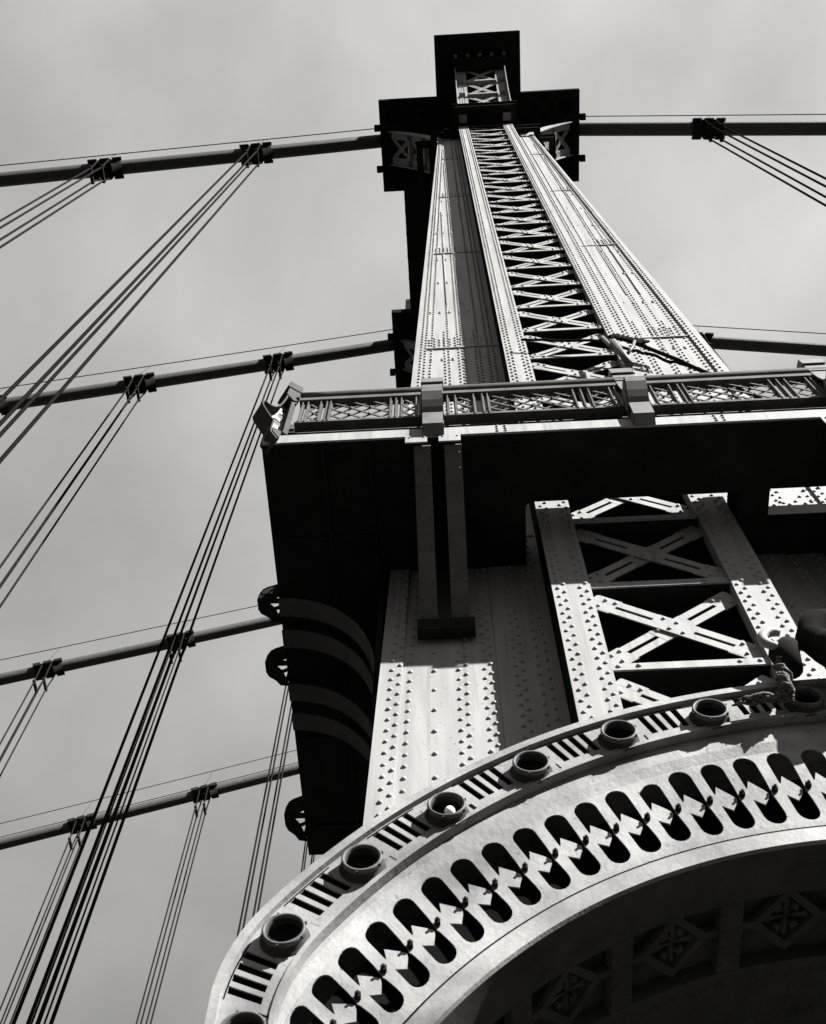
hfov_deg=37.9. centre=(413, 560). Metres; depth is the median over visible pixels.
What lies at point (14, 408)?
suspender rope
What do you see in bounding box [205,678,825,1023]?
arch
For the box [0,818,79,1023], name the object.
suspender rope
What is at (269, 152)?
suspension cable
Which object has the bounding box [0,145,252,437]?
suspender rope
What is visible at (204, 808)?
suspender rope
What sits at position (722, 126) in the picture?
suspender rope
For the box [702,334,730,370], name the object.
suspender rope
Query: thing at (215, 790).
suspension cable
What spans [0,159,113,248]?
suspender rope
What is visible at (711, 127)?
suspender rope
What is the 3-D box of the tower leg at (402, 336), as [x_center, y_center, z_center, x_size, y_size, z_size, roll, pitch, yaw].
[2.905,0.564,29.511,8.430,55.800,5.770,-3,-64,2]
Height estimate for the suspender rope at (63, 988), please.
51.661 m
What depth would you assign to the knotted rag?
5.55 m
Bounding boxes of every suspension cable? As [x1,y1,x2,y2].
[0,114,825,186]
[0,325,825,415]
[0,605,281,685]
[0,750,298,849]
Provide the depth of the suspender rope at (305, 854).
53.98 m
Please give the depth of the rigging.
16.56 m
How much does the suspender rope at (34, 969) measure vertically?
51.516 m
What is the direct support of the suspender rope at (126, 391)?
hanging from the suspension cable at (152, 382)
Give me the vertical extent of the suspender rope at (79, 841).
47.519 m
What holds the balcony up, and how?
attached to the tower leg at (591, 608)
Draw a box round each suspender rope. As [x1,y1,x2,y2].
[0,144,262,463]
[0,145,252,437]
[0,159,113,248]
[0,160,101,240]
[0,374,146,607]
[0,376,135,588]
[0,660,54,776]
[0,663,42,757]
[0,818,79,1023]
[3,815,86,1023]
[11,355,274,1023]
[30,636,177,1023]
[35,353,284,1023]
[43,632,186,1023]
[136,787,201,1023]
[145,784,209,1023]
[236,686,288,937]
[252,705,291,917]
[301,836,307,871]
[702,119,825,206]
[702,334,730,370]
[713,119,825,197]
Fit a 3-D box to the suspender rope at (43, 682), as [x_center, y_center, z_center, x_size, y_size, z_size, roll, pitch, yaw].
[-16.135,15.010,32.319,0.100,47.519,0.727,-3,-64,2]
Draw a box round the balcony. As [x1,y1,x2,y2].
[253,358,825,854]
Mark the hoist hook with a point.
(809, 639)
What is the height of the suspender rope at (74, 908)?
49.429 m
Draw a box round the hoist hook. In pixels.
[757,609,825,678]
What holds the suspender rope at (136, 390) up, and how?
hanging from the suspension cable at (152, 382)
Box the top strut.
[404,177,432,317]
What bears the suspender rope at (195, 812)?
hanging from the suspension cable at (215, 790)
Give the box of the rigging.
[521,333,762,398]
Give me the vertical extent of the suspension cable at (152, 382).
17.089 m
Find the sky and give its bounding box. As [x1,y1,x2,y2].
[0,0,825,1023]
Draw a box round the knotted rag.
[731,655,794,705]
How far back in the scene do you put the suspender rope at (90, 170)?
39.76 m
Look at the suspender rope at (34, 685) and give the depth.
50.38 m
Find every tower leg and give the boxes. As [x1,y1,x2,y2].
[363,30,825,825]
[387,299,417,387]
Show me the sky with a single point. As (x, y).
(309, 248)
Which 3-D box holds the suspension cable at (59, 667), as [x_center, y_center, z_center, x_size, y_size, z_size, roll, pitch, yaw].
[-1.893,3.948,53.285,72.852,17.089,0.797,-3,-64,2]
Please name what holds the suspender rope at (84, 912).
hanging from the suspension cable at (59, 667)
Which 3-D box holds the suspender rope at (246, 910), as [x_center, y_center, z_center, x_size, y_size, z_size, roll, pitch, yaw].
[-5.476,13.653,33.797,0.100,51.516,0.727,-3,-64,2]
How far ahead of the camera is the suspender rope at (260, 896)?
42.84 m

